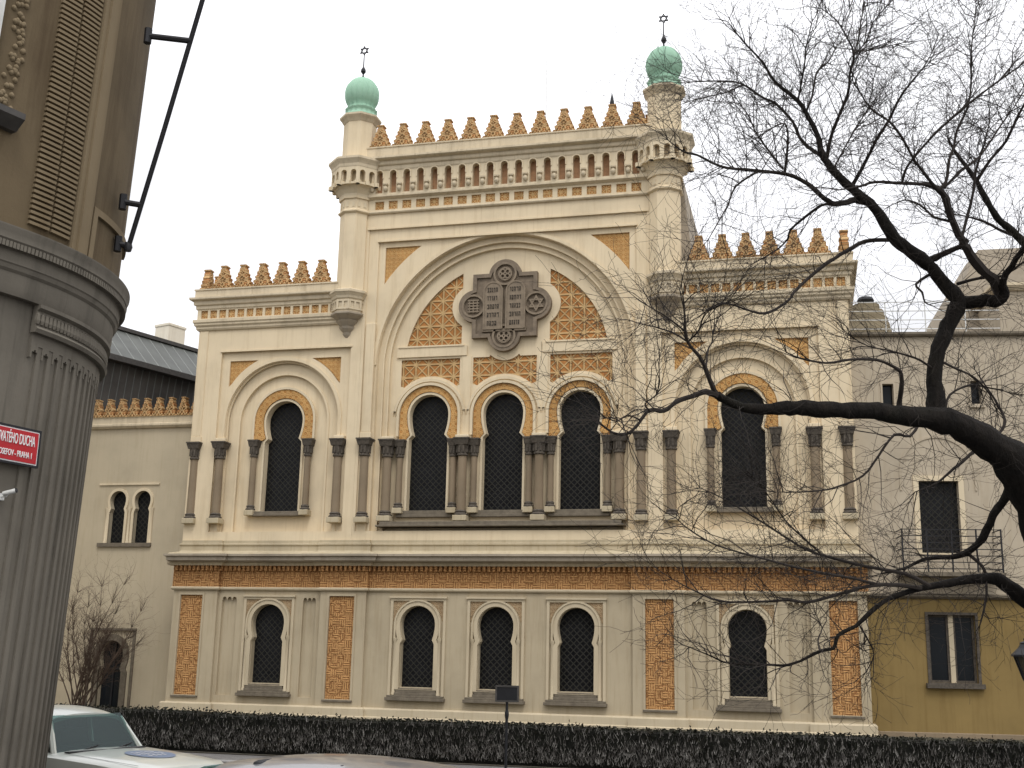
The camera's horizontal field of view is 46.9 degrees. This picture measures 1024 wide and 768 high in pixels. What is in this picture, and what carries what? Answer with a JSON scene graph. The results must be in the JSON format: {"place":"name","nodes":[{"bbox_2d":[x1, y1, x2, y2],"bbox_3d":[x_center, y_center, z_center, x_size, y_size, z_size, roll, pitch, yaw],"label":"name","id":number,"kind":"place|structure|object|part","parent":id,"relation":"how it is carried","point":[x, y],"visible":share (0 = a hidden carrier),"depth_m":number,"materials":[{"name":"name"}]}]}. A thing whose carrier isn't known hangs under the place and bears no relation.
{"place":"outdoors","nodes":[
{"label":"outdoors","id":0,"kind":"place"},
{"bbox_2d":[183,752,519,767],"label":"pavement","id":1,"kind":"structure","parent":0,"point":[227,757],"depth_m":22.91,"materials":[{"name":"grey concrete"}]},
{"bbox_2d":[99,707,1023,767],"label":"ground","id":2,"kind":"structure","parent":0,"point":[520,766],"depth_m":24.96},
{"bbox_2d":[0,0,155,767],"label":"corner building","id":3,"kind":"structure","parent":2,"relation":"on","point":[72,78],"depth_m":9.75,"materials":[{"name":"stone"}]},
{"bbox_2d":[0,0,5,33],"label":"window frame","id":4,"kind":"structure","parent":3,"relation":"in","point":[2,2],"depth_m":9.43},
{"bbox_2d":[0,488,17,499],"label":"security camera","id":5,"kind":"object","parent":3,"relation":"attached to","point":[3,494],"visible":1,"depth_m":9.12,"materials":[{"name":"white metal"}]},
{"bbox_2d":[0,422,41,468],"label":"street sign","id":6,"kind":"object","parent":3,"relation":"attached to","point":[19,446],"visible":1,"depth_m":9.29,"materials":[{"name":"red metal"}]},
{"bbox_2d":[113,0,204,252],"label":"wall pole","id":7,"kind":"object","parent":3,"relation":"attached to","point":[124,202],"depth_m":10.58,"materials":[{"name":"black metal"}]},
{"bbox_2d":[58,545,157,705],"bbox_3d":[-13.838,8.249,40.378,4.356,5.490,4.507,-8,-16,36],"label":"bare shrub","id":8,"kind":"object","parent":2,"relation":"on","point":[85,672],"visible":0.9,"depth_m":39.93,"materials":[{"name":"brown plant"}]},
{"bbox_2d":[55,397,193,708],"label":"annex building","id":9,"kind":"structure","parent":2,"relation":"on","point":[134,493],"depth_m":43.37,"materials":[{"name":"paint"}]},
{"bbox_2d":[85,628,136,707],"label":"door","id":10,"kind":"structure","parent":9,"relation":"in","point":[111,694],"depth_m":42.41,"materials":[{"name":"black glass"}]},
{"bbox_2d":[96,483,159,546],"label":"window","id":11,"kind":"structure","parent":9,"relation":"in","point":[121,500],"depth_m":43.61,"materials":[{"name":"beige glass"}]},
{"bbox_2d":[135,492,150,542],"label":"window","id":12,"kind":"structure","parent":9,"relation":"in","point":[144,499],"depth_m":43.62,"materials":[{"name":"black glass"}]},
{"bbox_2d":[95,322,197,411],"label":"mansard house","id":13,"kind":"structure","parent":2,"relation":"on","point":[161,363],"depth_m":48.23,"materials":[{"name":"paint"}]},
{"bbox_2d":[216,759,235,762],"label":"kerb","id":14,"kind":"structure","parent":2,"relation":"on","point":[224,761],"depth_m":22.09,"materials":[{"name":"stone"}]},
{"bbox_2d":[159,13,877,736],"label":"synagogue","id":15,"kind":"structure","parent":2,"relation":"on","point":[385,509],"depth_m":39.85,"materials":[{"name":"paint"}]},
{"bbox_2d":[235,595,295,696],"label":"window","id":16,"kind":"structure","parent":15,"relation":"in","point":[271,664],"depth_m":40.11,"materials":[{"name":"beige glass"}]},
{"bbox_2d":[249,387,315,516],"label":"window frame","id":17,"kind":"structure","parent":15,"relation":"in","point":[290,422],"depth_m":41.99,"materials":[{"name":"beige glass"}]},
{"bbox_2d":[384,596,447,701],"bbox_3d":[-3.100,8.682,38.780,2.020,3.340,0.460,-2,-13,14],"label":"window","id":18,"kind":"structure","parent":15,"relation":"in","point":[422,626],"depth_m":38.85,"materials":[{"name":"beige glass"}]},
{"bbox_2d":[393,379,464,517],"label":"window frame","id":19,"kind":"structure","parent":15,"relation":"in","point":[434,421],"depth_m":40.79,"materials":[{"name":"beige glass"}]},
{"bbox_2d":[462,597,525,704],"bbox_3d":[-0.528,8.592,38.148,2.020,3.340,0.460,-2,-13,14],"label":"window","id":20,"kind":"structure","parent":15,"relation":"in","point":[499,647],"depth_m":38.24,"materials":[{"name":"beige glass"}]},
{"bbox_2d":[466,376,540,516],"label":"window frame","id":21,"kind":"structure","parent":15,"relation":"in","point":[504,469],"depth_m":40.16,"materials":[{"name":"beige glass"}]},
{"bbox_2d":[543,598,606,706],"bbox_3d":[2.044,8.502,37.516,2.020,3.340,0.460,-2,-13,14],"label":"window","id":22,"kind":"structure","parent":15,"relation":"in","point":[580,656],"depth_m":37.58,"materials":[{"name":"beige glass"}]},
{"bbox_2d":[542,373,618,516],"bbox_3d":[2.277,2.017,39.389,2.610,4.825,0.500,-2,-13,14],"label":"window","id":23,"kind":"structure","parent":15,"relation":"in","point":[581,489],"depth_m":39.49,"materials":[{"name":"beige glass"}]},
{"bbox_2d":[705,371,780,512],"bbox_3d":[7.438,1.848,37.982,2.400,4.620,0.640,-2,-13,14],"label":"window","id":24,"kind":"structure","parent":15,"relation":"in","point":[742,395],"depth_m":38.22,"materials":[{"name":"black glass"}]},
{"bbox_2d":[716,599,781,712],"bbox_3d":[7.237,8.321,36.241,1.960,3.340,0.460,-2,-13,14],"label":"window","id":25,"kind":"structure","parent":15,"relation":"in","point":[741,648],"depth_m":36.29,"materials":[{"name":"beige glass"}]},
{"bbox_2d":[54,702,1023,767],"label":"hedge","id":26,"kind":"object","parent":2,"relation":"on","point":[541,744],"visible":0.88,"depth_m":22.47,"materials":[{"name":"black plant"}]},
{"bbox_2d":[497,0,1023,757],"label":"bare tree","id":27,"kind":"object","parent":2,"relation":"on","point":[999,452],"visible":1,"depth_m":12.49,"materials":[{"name":"black plant"}]},
{"bbox_2d":[850,296,891,331],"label":"domed tower","id":28,"kind":"structure","parent":2,"relation":"on","point":[877,315],"depth_m":49.33,"materials":[{"name":"paint"}]},
{"bbox_2d":[849,301,1023,739],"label":"annex building","id":29,"kind":"structure","parent":2,"relation":"on","point":[939,699],"depth_m":36.10,"materials":[{"name":"grey paint"}]},
{"bbox_2d":[880,382,895,405],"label":"window","id":30,"kind":"structure","parent":29,"relation":"in","point":[886,390],"depth_m":37.55,"materials":[{"name":"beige glass"}]},
{"bbox_2d":[913,476,967,554],"bbox_3d":[13.207,4.063,36.512,1.515,2.431,0.300,0,-13,6],"label":"window","id":31,"kind":"structure","parent":29,"relation":"in","point":[936,498],"depth_m":36.57,"materials":[{"name":"black glass"}]},
{"bbox_2d":[925,612,985,688],"bbox_3d":[13.268,8.013,35.547,1.683,2.238,0.400,0,-13,6],"label":"window","id":32,"kind":"structure","parent":29,"relation":"in","point":[939,673],"depth_m":35.65,"materials":[{"name":"black glass"}]},
{"bbox_2d":[968,379,985,407],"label":"window","id":33,"kind":"structure","parent":29,"relation":"in","point":[976,390],"depth_m":37.23,"materials":[{"name":"black glass"}]},
{"bbox_2d":[927,248,1023,331],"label":"gabled house","id":34,"kind":"structure","parent":2,"relation":"on","point":[1017,275],"depth_m":44.42,"materials":[{"name":"grey paint"}]},
{"bbox_2d":[1011,638,1023,680],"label":"street lamp","id":35,"kind":"object","parent":2,"relation":"on","point":[1016,654],"visible":0.97,"depth_m":19.84,"materials":[{"name":"black metal"}]},
{"bbox_2d":[119,0,1023,348],"label":"sky","id":36,"kind":"structure","parent":0,"point":[242,174],"materials":[{"name":"white"}]},
{"label":"road","id":37,"kind":"structure","parent":0,"visible":0},
{"bbox_2d":[46,705,222,767],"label":"parked car","id":38,"kind":"object","parent":37,"relation":"on","point":[84,737],"visible":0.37,"depth_m":14.30,"materials":[{"name":"white paint"}]},
{"bbox_2d":[201,753,458,767],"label":"parked car","id":39,"kind":"object","parent":37,"relation":"on","point":[317,760],"visible":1,"depth_m":9.26,"materials":[{"name":"grey paint"}]},
{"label":"rear window","id":40,"kind":"part","parent":39,"relation":"part of","materials":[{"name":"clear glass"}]},
{"bbox_2d":[495,685,518,767],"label":"notice board","id":41,"kind":"object","parent":37,"relation":"on","point":[506,693],"visible":1,"depth_m":20.49,"materials":[{"name":"black metal"}]}
]}

